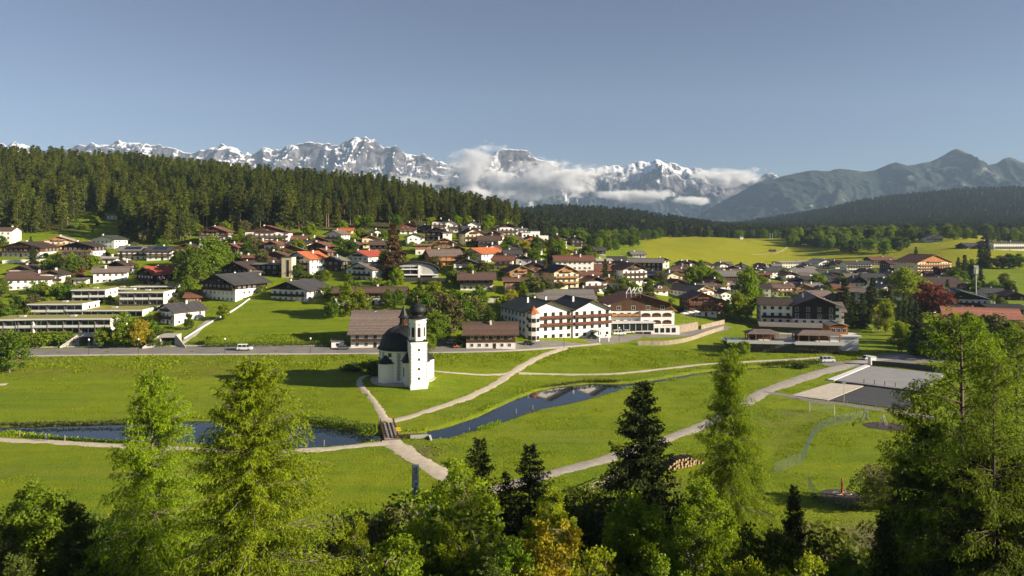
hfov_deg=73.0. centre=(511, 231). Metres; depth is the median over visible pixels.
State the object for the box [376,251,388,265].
leafy tree
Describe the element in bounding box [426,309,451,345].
leafy tree
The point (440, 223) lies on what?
house
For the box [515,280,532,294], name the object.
leafy tree
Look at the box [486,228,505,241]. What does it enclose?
house
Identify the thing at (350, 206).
conifer tree
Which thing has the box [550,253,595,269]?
house
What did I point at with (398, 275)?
leafy tree
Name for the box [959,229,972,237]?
belt tree
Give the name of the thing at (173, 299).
leafy tree
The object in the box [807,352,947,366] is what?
village square
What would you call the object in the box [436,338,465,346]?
forecourt
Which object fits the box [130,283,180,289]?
terrace block
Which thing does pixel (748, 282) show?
leafy tree
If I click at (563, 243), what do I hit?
leafy tree
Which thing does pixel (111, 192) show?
conifer tree
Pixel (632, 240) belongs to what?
leafy tree
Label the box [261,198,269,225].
conifer tree
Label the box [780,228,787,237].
leafy tree
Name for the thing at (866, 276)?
house
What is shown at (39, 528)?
leafy tree
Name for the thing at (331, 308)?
leafy tree
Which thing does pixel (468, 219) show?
leafy tree
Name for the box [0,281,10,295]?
leafy tree
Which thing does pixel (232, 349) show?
road
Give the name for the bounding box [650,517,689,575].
leafy tree
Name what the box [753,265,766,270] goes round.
house
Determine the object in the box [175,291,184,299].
bush
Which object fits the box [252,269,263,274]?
house
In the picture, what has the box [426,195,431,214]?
conifer tree
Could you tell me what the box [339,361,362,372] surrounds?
bush
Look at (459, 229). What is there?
spruce tree
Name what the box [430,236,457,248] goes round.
house
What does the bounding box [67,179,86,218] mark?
conifer tree
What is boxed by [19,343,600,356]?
pavement
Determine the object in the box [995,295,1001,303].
spruce tree
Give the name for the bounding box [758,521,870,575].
bush
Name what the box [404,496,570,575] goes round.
bush
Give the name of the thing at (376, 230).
house
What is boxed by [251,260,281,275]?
house
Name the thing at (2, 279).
leafy tree
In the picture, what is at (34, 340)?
bush
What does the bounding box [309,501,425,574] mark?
bush
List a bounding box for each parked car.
[337,345,350,349]
[523,340,534,344]
[588,334,598,338]
[623,329,633,332]
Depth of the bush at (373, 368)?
206.19 m
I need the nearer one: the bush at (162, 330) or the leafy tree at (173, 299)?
the bush at (162, 330)
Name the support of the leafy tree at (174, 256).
on the ground at (256, 315)
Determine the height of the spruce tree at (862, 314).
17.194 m
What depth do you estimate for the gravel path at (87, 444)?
146.17 m
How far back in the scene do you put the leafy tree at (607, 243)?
618.02 m
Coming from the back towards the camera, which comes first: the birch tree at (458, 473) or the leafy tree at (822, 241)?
the leafy tree at (822, 241)
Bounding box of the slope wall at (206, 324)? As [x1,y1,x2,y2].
[183,298,249,338]
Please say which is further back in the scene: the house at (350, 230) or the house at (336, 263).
the house at (350, 230)
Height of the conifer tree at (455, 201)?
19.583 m
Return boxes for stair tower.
[282,256,295,277]
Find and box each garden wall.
[2,259,43,263]
[404,277,446,282]
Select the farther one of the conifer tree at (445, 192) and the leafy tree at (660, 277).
the conifer tree at (445, 192)
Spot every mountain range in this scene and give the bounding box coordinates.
[1,136,778,218]
[696,149,1023,221]
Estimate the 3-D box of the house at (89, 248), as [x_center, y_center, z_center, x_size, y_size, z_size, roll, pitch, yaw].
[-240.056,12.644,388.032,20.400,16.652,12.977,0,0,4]
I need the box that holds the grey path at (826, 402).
[764,391,940,419]
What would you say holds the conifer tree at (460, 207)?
on the ground at (256, 315)
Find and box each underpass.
[60,332,100,347]
[142,333,185,348]
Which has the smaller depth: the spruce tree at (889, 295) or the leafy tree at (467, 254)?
the spruce tree at (889, 295)
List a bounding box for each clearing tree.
[68,219,81,227]
[89,215,99,221]
[97,211,104,217]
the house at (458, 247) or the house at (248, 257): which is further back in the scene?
the house at (458, 247)
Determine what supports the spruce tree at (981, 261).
on the ground at (256, 315)
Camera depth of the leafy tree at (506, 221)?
508.54 m
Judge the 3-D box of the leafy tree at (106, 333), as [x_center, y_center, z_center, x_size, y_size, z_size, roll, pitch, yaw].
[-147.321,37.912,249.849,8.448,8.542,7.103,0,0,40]
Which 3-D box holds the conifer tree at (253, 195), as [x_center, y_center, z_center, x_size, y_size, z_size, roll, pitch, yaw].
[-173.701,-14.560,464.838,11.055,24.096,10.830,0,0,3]
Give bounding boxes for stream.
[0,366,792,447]
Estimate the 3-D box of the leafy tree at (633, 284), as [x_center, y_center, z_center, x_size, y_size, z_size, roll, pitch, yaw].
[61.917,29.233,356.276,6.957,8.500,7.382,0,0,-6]
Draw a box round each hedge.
[0,418,149,425]
[19,330,71,335]
[22,434,155,442]
[104,341,170,347]
[205,340,319,346]
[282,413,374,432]
[321,342,350,346]
[476,419,500,430]
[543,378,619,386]
[766,359,823,365]
[810,492,860,510]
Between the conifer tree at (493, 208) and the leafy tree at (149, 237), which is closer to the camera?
the leafy tree at (149, 237)
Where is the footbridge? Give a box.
[378,418,400,441]
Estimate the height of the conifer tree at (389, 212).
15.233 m
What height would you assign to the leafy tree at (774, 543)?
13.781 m
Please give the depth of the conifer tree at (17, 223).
451.32 m
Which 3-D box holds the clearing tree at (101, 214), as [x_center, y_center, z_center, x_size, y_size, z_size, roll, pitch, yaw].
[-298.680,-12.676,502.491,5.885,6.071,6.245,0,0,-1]
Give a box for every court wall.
[835,381,913,391]
[872,361,958,371]
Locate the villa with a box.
[390,261,439,279]
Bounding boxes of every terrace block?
[0,315,34,332]
[14,314,127,334]
[27,300,99,314]
[66,306,158,316]
[71,287,118,301]
[110,286,137,294]
[118,289,175,305]
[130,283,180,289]
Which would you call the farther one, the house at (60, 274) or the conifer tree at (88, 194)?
the conifer tree at (88, 194)
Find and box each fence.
[775,410,868,472]
[793,394,897,409]
[808,477,876,509]
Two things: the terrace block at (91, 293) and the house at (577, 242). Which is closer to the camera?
the terrace block at (91, 293)
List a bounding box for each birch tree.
[325,512,386,575]
[358,533,441,575]
[403,457,511,555]
[420,520,472,573]
[463,480,488,546]
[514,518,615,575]
[518,486,580,566]
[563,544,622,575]
[667,473,742,575]
[728,554,770,575]
[774,550,828,575]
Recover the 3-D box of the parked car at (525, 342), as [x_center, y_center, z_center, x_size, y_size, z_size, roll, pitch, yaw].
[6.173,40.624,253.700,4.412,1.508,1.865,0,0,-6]
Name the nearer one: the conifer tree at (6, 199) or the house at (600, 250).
the conifer tree at (6, 199)
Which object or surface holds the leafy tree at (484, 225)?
on the ground at (256, 315)
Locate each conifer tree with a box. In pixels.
[0,191,9,223]
[3,193,10,204]
[5,199,16,226]
[8,189,21,225]
[10,196,24,232]
[18,206,26,229]
[19,187,24,208]
[21,189,31,232]
[23,188,36,231]
[29,196,45,232]
[38,191,46,216]
[38,205,51,231]
[45,203,54,228]
[50,182,74,222]
[52,191,58,217]
[53,185,70,220]
[57,209,66,229]
[60,188,75,224]
[65,175,80,195]
[66,177,78,208]
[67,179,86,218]
[79,174,93,208]
[79,177,89,209]
[89,172,103,202]
[92,186,101,208]
[95,179,109,211]
[99,172,108,200]
[107,184,114,206]
[109,177,116,203]
[110,182,120,204]
[118,201,129,235]
[118,214,129,236]
[119,195,129,236]
[122,196,137,238]
[130,211,144,240]
[134,196,143,227]
[135,190,148,215]
[140,198,154,221]
[148,193,164,230]
[157,200,170,237]
[162,203,177,243]
[165,204,187,240]
[173,197,181,221]
[175,211,186,242]
[176,197,193,240]
[186,212,195,236]
[189,201,196,219]
[191,208,200,223]
[192,188,202,219]
[196,192,208,228]
[197,212,202,227]
[199,198,214,227]
[205,199,214,225]
[211,199,223,224]
[212,195,225,224]
[221,190,231,219]
[224,190,233,222]
[227,184,248,223]
[227,201,237,230]
[228,192,241,227]
[229,187,248,224]
[240,182,247,218]
[245,188,255,222]
[245,193,256,219]
[250,205,259,228]
[253,189,266,226]
[257,203,265,227]
[259,190,268,213]
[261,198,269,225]
[265,188,272,219]
[269,187,279,225]
[274,183,281,207]
[278,193,297,229]
[288,183,294,198]
[290,190,299,209]
[294,208,302,223]
[296,194,302,211]
[299,193,309,224]
[308,197,313,221]
[310,196,324,228]
[319,203,324,221]
[322,198,331,227]
[323,198,332,226]
[324,192,332,215]
[331,200,335,216]
[332,200,341,225]
[333,193,339,205]
[339,194,347,220]
[343,187,348,218]
[345,197,355,224]
[348,189,352,214]
[352,186,361,208]
[356,207,363,216]
[361,201,366,211]
[363,193,376,215]
[367,201,373,217]
[370,197,377,220]
[372,188,378,208]
[373,197,381,218]
[376,191,383,213]
[382,203,388,220]
[386,189,391,209]
[386,203,393,222]
[387,185,397,208]
[390,190,396,215]
[392,201,396,214]
[395,193,402,214]
[396,194,409,222]
[396,200,403,220]
[404,193,413,219]
[411,196,418,219]
[416,198,420,221]
[418,188,424,208]
[423,188,431,215]
[423,200,427,218]
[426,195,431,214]
[429,191,441,219]
[430,187,435,208]
[432,202,437,218]
[438,197,445,217]
[440,190,447,210]
[443,197,448,212]
[443,204,448,219]
[447,200,455,219]
[448,187,452,204]
[452,197,457,213]
[455,186,459,198]
[458,200,461,215]
[460,195,472,221]
[461,204,466,223]
[469,190,473,210]
[469,196,475,219]
[475,194,486,223]
[483,199,490,217]
[489,199,497,224]
[493,195,499,209]
[495,203,502,223]
[500,200,508,221]
[509,208,514,217]
[513,201,520,222]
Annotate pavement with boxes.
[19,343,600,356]
[20,344,329,347]
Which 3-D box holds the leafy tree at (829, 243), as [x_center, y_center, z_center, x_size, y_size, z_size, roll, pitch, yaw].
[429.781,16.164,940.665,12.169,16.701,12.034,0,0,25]
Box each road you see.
[18,339,613,354]
[589,325,730,343]
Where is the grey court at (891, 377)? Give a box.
[835,366,943,390]
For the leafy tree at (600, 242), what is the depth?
672.71 m
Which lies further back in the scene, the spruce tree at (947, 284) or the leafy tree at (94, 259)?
the spruce tree at (947, 284)
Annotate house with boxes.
[0,225,21,243]
[0,240,61,256]
[3,269,55,289]
[6,263,43,270]
[36,267,73,284]
[43,234,78,248]
[58,240,106,258]
[70,277,92,284]
[88,234,130,248]
[90,265,131,282]
[99,254,123,262]
[105,215,117,218]
[107,258,138,273]
[115,244,147,259]
[134,264,178,283]
[144,244,176,260]
[153,300,208,325]
[171,242,197,252]
[182,292,205,301]
[197,271,272,301]
[198,225,234,244]
[219,259,258,273]
[224,241,245,254]
[241,253,256,260]
[243,224,294,242]
[249,238,266,252]
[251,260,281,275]
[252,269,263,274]
[260,239,287,252]
[264,249,290,262]
[266,278,332,301]
[281,244,307,253]
[285,240,314,248]
[289,234,309,239]
[290,250,327,274]
[306,240,337,250]
[310,235,329,241]
[314,246,335,256]
[322,228,352,241]
[323,254,350,271]
[331,284,408,304]
[338,228,354,233]
[343,260,386,280]
[345,248,380,263]
[347,310,401,347]
[354,239,365,249]
[361,233,379,247]
[367,228,381,235]
[368,238,389,250]
[398,221,416,233]
[403,231,426,245]
[413,244,432,254]
[419,224,431,232]
[422,248,462,264]
[425,225,447,242]
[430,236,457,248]
[431,217,448,230]
[441,229,453,239]
[447,219,458,230]
[447,243,466,257]
[451,225,468,232]
[452,256,478,271]
[457,227,484,245]
[457,270,496,290]
[462,246,502,261]
[462,320,518,348]
[466,220,480,230]
[476,234,502,246]
[483,232,502,243]
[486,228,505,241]
[488,242,503,249]
[491,253,515,269]
[496,222,518,237]
[501,248,522,263]
[501,263,535,276]
[501,274,528,291]
[504,234,524,240]
[509,243,526,255]
[515,253,533,264]
[518,226,528,235]
[521,231,547,242]
[522,235,544,251]
[523,260,545,277]
[531,258,551,266]
[540,263,581,288]
[549,233,568,244]
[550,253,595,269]
[565,246,574,254]
[567,235,584,247]
[568,285,599,296]
[578,268,601,278]
[579,274,608,293]
[588,247,606,255]
[594,256,613,263]
[594,264,611,273]
[599,274,622,288]
[606,255,626,262]
[609,261,649,285]
[625,258,664,269]
[627,250,646,257]
[647,269,663,278]
[650,283,670,295]
[659,256,670,267]
[663,276,686,283]
[664,269,684,279]
[666,266,688,281]
[668,283,715,296]
[671,265,692,267]
[674,259,691,265]
[677,289,719,317]
[685,259,697,265]
[697,281,716,288]
[698,261,715,268]
[699,276,724,289]
[713,261,728,269]
[714,269,743,281]
[714,287,734,303]
[717,296,728,313]
[722,278,731,289]
[725,264,738,269]
[735,262,749,268]
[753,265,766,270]
[755,270,771,281]
[757,283,772,296]
[762,266,787,277]
[767,282,780,296]
[771,261,802,267]
[772,281,794,295]
[777,270,800,281]
[786,276,803,283]
[787,267,818,275]
[793,282,813,293]
[794,271,809,275]
[795,275,840,282]
[796,263,817,269]
[798,288,831,298]
[800,265,817,269]
[802,281,824,286]
[804,258,830,268]
[812,283,834,289]
[816,269,854,273]
[821,270,839,275]
[822,291,855,313]
[827,282,854,292]
[829,259,841,268]
[838,260,872,269]
[839,272,858,277]
[844,274,867,287]
[846,285,865,300]
[853,267,887,272]
[855,268,878,272]
[858,272,887,281]
[862,256,895,265]
[871,282,891,296]
[875,276,884,281]
[878,259,893,270]
[884,271,895,276]
[892,254,951,273]
[894,306,926,315]
[896,289,933,301]
[920,234,943,241]
[921,269,932,276]
[921,276,971,289]
[929,287,993,306]
[930,273,948,276]
[937,305,1023,325]
[955,242,982,248]
[970,301,1023,314]
[973,286,1004,296]
[976,240,985,247]
[983,240,1023,250]
[995,289,1023,300]
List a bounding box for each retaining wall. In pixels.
[637,326,723,344]
[663,322,697,332]
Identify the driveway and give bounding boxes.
[182,320,211,343]
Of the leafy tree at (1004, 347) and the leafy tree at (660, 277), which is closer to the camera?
the leafy tree at (1004, 347)
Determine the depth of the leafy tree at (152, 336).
249.25 m
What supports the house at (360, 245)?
on the ground at (256, 315)
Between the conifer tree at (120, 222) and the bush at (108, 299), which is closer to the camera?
the bush at (108, 299)
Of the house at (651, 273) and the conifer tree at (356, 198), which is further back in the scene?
the conifer tree at (356, 198)
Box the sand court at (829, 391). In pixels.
[791,383,862,400]
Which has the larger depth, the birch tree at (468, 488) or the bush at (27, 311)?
the bush at (27, 311)
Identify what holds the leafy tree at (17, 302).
on the ground at (256, 315)
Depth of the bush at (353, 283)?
319.44 m
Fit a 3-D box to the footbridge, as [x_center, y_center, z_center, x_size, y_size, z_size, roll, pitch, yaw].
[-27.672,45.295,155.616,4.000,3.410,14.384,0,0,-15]
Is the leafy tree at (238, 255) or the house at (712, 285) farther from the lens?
the house at (712, 285)
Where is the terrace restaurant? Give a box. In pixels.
[721,320,861,353]
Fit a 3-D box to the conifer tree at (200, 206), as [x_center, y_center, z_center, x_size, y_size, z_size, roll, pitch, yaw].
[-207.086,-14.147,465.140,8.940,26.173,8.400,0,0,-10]
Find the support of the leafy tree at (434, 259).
on the ground at (256, 315)
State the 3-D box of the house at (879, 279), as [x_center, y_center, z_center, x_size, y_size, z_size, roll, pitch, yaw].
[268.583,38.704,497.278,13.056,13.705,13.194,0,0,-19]
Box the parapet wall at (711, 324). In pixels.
[700,320,724,328]
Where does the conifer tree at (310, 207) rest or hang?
on the ground at (256, 315)
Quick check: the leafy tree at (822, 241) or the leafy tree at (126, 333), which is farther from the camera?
the leafy tree at (822, 241)
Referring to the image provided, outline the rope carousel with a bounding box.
[832,478,851,495]
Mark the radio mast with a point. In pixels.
(975, 271)
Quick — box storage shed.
[526,289,597,301]
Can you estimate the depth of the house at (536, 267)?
355.96 m
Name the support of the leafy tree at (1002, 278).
on the ground at (256, 315)
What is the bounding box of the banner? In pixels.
[412,464,418,494]
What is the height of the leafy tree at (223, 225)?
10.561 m
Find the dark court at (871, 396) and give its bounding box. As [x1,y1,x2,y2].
[830,386,911,409]
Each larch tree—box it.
[83,365,222,575]
[164,353,367,575]
[685,348,782,575]
[845,305,1023,575]
[859,379,957,574]
[924,351,1023,575]
[939,329,1023,542]
[956,323,1023,451]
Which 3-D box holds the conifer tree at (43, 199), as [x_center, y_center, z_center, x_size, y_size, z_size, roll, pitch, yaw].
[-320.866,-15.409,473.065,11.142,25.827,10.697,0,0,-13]
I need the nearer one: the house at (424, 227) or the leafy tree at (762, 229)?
the house at (424, 227)
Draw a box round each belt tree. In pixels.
[904,228,916,239]
[910,229,915,240]
[916,231,925,238]
[924,226,937,233]
[925,228,937,234]
[940,224,952,238]
[947,231,958,239]
[952,226,963,235]
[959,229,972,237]
[962,227,968,238]
[980,232,991,239]
[992,230,996,240]
[1000,232,1008,240]
[1005,231,1016,240]
[1019,233,1023,241]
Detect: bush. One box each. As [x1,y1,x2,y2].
[7,292,18,296]
[16,307,37,314]
[20,336,30,345]
[22,281,47,292]
[26,334,48,346]
[35,291,45,296]
[37,297,57,301]
[39,252,49,258]
[39,334,57,345]
[41,285,48,292]
[45,293,58,299]
[46,285,63,300]
[51,333,72,346]
[65,275,74,281]
[68,552,166,575]
[73,267,86,277]
[74,281,93,288]
[103,295,115,304]
[148,320,163,334]
[152,311,161,321]
[153,327,174,336]
[174,532,214,571]
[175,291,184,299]
[200,335,215,342]
[256,285,268,292]
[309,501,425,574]
[320,285,334,298]
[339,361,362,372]
[343,279,359,286]
[345,273,353,280]
[356,360,375,373]
[365,360,378,376]
[366,356,378,362]
[369,277,383,285]
[384,280,394,285]
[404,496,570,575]
[453,334,465,345]
[466,241,475,246]
[489,286,497,291]
[491,296,509,307]
[504,289,518,298]
[549,480,623,552]
[555,281,565,288]
[640,474,736,565]
[676,306,684,311]
[720,338,741,351]
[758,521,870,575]
[792,360,810,368]
[814,548,867,575]
[846,461,895,507]
[903,340,941,356]
[985,280,1001,287]
[988,294,996,298]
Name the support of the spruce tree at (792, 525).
on the ground at (256, 315)
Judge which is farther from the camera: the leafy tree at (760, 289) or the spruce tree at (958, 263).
the spruce tree at (958, 263)
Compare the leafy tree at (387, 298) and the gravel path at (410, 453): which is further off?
the leafy tree at (387, 298)
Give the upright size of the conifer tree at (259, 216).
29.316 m
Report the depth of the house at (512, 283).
321.75 m
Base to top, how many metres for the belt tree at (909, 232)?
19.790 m
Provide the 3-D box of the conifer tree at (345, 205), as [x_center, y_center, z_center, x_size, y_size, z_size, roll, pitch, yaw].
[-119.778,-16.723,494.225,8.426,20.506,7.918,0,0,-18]
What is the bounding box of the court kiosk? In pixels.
[867,356,875,364]
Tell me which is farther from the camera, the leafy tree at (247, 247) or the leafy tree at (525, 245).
the leafy tree at (525, 245)
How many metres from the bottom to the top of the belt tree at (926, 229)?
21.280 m
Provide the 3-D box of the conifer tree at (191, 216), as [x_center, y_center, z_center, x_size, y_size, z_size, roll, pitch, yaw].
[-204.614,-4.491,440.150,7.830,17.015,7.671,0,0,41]
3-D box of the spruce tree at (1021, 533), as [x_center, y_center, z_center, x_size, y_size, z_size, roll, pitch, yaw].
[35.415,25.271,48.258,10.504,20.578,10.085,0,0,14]
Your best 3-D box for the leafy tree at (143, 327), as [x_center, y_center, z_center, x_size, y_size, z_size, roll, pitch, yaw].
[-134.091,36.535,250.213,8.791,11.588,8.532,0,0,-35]
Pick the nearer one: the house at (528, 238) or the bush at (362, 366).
the bush at (362, 366)
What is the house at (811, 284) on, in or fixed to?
on the ground at (256, 315)
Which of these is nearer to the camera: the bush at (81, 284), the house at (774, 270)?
the bush at (81, 284)
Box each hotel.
[497,295,612,341]
[597,287,679,334]
[754,292,847,332]
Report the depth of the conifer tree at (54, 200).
482.53 m
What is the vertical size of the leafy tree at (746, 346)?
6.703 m
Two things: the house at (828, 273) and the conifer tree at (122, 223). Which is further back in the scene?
the house at (828, 273)
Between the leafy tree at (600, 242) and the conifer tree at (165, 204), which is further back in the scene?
the leafy tree at (600, 242)
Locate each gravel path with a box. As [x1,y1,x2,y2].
[0,438,389,452]
[332,354,915,534]
[356,375,391,421]
[385,348,567,422]
[386,440,471,486]
[434,371,510,375]
[518,356,834,375]
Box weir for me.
[396,434,431,439]
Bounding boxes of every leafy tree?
[0,235,7,246]
[0,278,11,290]
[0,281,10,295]
[0,304,17,316]
[0,328,37,372]
[0,329,12,351]
[0,477,79,575]
[7,295,24,309]
[24,293,43,305]
[40,257,56,270]
[49,282,62,289]
[55,506,133,569]
[56,283,74,299]
[63,280,75,286]
[65,252,77,266]
[68,256,87,271]
[74,254,89,269]
[86,255,102,267]
[91,325,112,346]
[117,322,147,345]
[129,317,152,345]
[138,228,155,242]
[145,331,161,345]
[156,238,168,245]
[168,250,182,263]
[168,297,178,302]
[171,244,207,284]
[179,276,198,291]
[182,313,196,329]
[191,222,203,234]
[215,304,231,318]
[216,221,230,227]
[219,220,233,230]
[222,248,235,261]
[227,234,239,242]
[234,252,242,260]
[236,228,245,238]
[237,220,252,230]
[241,233,256,242]
[241,239,254,252]
[251,238,264,251]
[254,248,269,262]
[267,243,286,253]
[289,238,307,250]
[292,263,303,276]
[299,220,313,232]
[302,223,316,236]
[314,269,325,281]
[322,298,339,316]
[323,270,332,281]
[325,487,437,575]
[333,236,346,245]
[336,220,348,227]
[336,282,359,316]
[338,240,357,255]
[343,238,357,252]
[346,288,372,310]
[351,236,361,242]
[352,215,363,227]
[354,228,363,237]
[359,214,373,227]
[359,231,369,238]
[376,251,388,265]
[377,229,387,238]
[379,289,399,309]
[387,267,403,285]
[389,214,402,228]
[389,265,403,278]
[391,288,406,307]
[401,256,408,263]
[407,287,423,302]
[410,218,416,225]
[418,293,436,316]
[424,280,442,294]
[424,292,465,333]
[425,217,434,224]
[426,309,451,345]
[426,332,436,351]
[428,240,438,248]
[428,256,443,269]
[430,291,450,306]
[445,267,459,285]
[446,288,461,296]
[450,294,479,329]
[453,215,461,223]
[462,251,477,260]
[463,215,473,223]
[463,263,477,271]
[465,294,485,321]
[470,285,487,303]
[474,292,488,306]
[476,259,490,271]
[481,221,489,229]
[483,215,494,228]
[494,536,538,575]
[498,218,513,225]
[500,242,509,249]
[502,235,520,244]
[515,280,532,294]
[518,239,530,255]
[523,271,533,282]
[527,247,540,259]
[527,276,546,292]
[529,236,544,254]
[544,237,558,253]
[544,282,552,288]
[549,244,568,258]
[558,240,566,247]
[560,228,569,238]
[573,231,587,241]
[578,244,596,258]
[587,486,685,575]
[597,237,603,246]
[602,233,611,248]
[602,236,612,250]
[602,286,615,294]
[612,239,620,250]
[617,284,631,290]
[618,276,630,288]
[627,233,639,247]
[628,281,639,292]
[630,229,641,238]
[641,230,645,239]
[641,277,654,291]
[644,291,659,298]
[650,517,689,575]
[650,553,691,575]
[653,271,667,282]
[656,227,664,238]
[661,281,671,290]
[685,264,703,282]
[692,260,709,268]
[696,266,714,279]
[705,229,713,236]
[705,271,726,285]
[720,290,755,321]
[727,521,802,575]
[733,229,743,237]
[733,266,764,318]
[736,340,751,355]
[749,285,765,296]
[754,229,762,237]
[756,227,768,235]
[756,274,768,282]
[762,230,768,238]
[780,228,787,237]
[798,234,805,243]
[807,273,827,282]
[812,236,818,245]
[815,233,824,245]
[818,239,825,247]
[820,285,833,292]
[823,238,832,248]
[823,238,834,247]
[835,233,842,245]
[838,244,847,251]
[839,237,849,252]
[844,239,860,253]
[853,237,864,248]
[858,237,870,250]
[862,238,876,250]
[868,269,877,272]
[868,308,882,328]
[869,236,877,243]
[872,298,895,332]
[876,239,892,255]
[878,287,888,296]
[884,274,894,284]
[886,266,920,301]
[886,320,912,351]
[888,236,907,251]
[903,237,911,247]
[906,276,931,288]
[909,282,959,315]
[914,324,949,357]
[927,266,944,275]
[928,314,961,355]
[942,266,954,274]
[944,310,995,352]
[948,267,968,282]
[968,279,981,287]
[981,312,1023,331]
[988,321,1023,350]
[989,255,1009,268]
[993,335,1014,359]
[997,273,1010,284]
[1001,279,1017,288]
[1002,281,1012,290]
[1004,253,1021,268]
[1011,253,1023,268]
[1014,321,1023,335]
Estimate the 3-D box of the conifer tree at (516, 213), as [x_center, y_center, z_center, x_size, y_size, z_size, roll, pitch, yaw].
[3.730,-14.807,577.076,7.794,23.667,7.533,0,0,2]
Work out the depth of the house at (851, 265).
682.57 m
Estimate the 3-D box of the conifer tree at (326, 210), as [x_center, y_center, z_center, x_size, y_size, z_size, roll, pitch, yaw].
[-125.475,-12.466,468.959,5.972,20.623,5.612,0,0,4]
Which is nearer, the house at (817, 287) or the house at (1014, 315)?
the house at (1014, 315)
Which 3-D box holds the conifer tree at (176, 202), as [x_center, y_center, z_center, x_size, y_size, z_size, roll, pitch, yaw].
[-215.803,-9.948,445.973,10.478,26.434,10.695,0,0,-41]
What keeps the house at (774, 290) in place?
on the ground at (256, 315)
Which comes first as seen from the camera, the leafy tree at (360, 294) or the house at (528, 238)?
the leafy tree at (360, 294)
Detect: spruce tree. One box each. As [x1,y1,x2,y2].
[0,524,26,575]
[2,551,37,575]
[25,245,39,264]
[44,500,110,575]
[351,544,370,575]
[379,223,405,279]
[417,277,423,292]
[455,224,461,238]
[461,437,504,544]
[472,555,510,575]
[486,471,528,549]
[507,443,559,551]
[543,258,547,268]
[545,237,552,263]
[580,380,697,572]
[600,259,609,275]
[697,271,702,282]
[738,457,777,565]
[774,485,812,575]
[837,277,851,323]
[844,292,861,328]
[857,294,870,329]
[863,419,957,575]
[864,277,879,322]
[865,511,905,575]
[876,450,921,575]
[885,285,896,317]
[895,302,902,331]
[900,300,907,340]
[905,296,913,342]
[909,295,919,342]
[916,309,923,338]
[917,452,1023,575]
[944,279,949,287]
[954,257,960,268]
[960,255,968,277]
[975,243,987,267]
[977,266,984,280]
[981,454,1023,575]
[983,239,992,267]
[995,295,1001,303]
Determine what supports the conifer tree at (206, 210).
on the ground at (256, 315)
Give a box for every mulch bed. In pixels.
[820,489,861,502]
[862,422,906,430]
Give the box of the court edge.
[827,364,869,380]
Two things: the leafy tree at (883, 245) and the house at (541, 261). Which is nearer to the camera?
the house at (541, 261)
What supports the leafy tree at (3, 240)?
on the ground at (256, 315)
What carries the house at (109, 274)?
on the ground at (256, 315)
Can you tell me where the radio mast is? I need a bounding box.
[973,265,978,293]
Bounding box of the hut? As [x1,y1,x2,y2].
[330,338,344,347]
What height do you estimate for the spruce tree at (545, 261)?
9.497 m
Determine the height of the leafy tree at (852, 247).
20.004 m
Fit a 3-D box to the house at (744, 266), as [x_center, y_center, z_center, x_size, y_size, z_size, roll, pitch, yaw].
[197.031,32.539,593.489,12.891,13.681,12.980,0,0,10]
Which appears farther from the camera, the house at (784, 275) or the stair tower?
the house at (784, 275)
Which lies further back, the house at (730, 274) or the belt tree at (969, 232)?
the belt tree at (969, 232)
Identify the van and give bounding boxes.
[237,344,252,349]
[612,329,625,334]
[819,356,835,362]
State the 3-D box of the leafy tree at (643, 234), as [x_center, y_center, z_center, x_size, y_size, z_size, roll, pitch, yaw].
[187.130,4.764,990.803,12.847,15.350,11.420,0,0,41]
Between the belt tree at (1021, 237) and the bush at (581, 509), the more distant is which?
the belt tree at (1021, 237)
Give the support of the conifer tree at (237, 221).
on the ground at (256, 315)
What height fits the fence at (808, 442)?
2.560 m
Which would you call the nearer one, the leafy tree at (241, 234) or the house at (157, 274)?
the house at (157, 274)
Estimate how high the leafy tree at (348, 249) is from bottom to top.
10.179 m
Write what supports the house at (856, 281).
on the ground at (256, 315)
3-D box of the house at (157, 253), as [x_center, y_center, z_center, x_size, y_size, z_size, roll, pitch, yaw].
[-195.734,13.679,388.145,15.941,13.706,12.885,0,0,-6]
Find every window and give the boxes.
[287,260,288,276]
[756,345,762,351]
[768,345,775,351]
[796,346,802,351]
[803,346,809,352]
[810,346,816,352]
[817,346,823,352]
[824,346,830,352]
[831,346,837,352]
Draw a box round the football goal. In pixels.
[809,402,835,414]
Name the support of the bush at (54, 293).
on the ground at (256, 315)
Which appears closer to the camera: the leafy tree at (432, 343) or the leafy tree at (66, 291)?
the leafy tree at (432, 343)
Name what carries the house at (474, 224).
on the ground at (256, 315)
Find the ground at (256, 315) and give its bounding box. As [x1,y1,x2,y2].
[0,189,1023,575]
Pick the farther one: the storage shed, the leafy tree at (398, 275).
the leafy tree at (398, 275)
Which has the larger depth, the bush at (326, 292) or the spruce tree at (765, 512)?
the bush at (326, 292)
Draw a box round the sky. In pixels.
[0,0,1023,180]
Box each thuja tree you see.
[484,305,495,320]
[966,259,978,281]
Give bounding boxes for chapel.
[371,295,435,389]
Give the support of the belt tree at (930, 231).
on the ground at (256, 315)
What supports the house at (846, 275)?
on the ground at (256, 315)

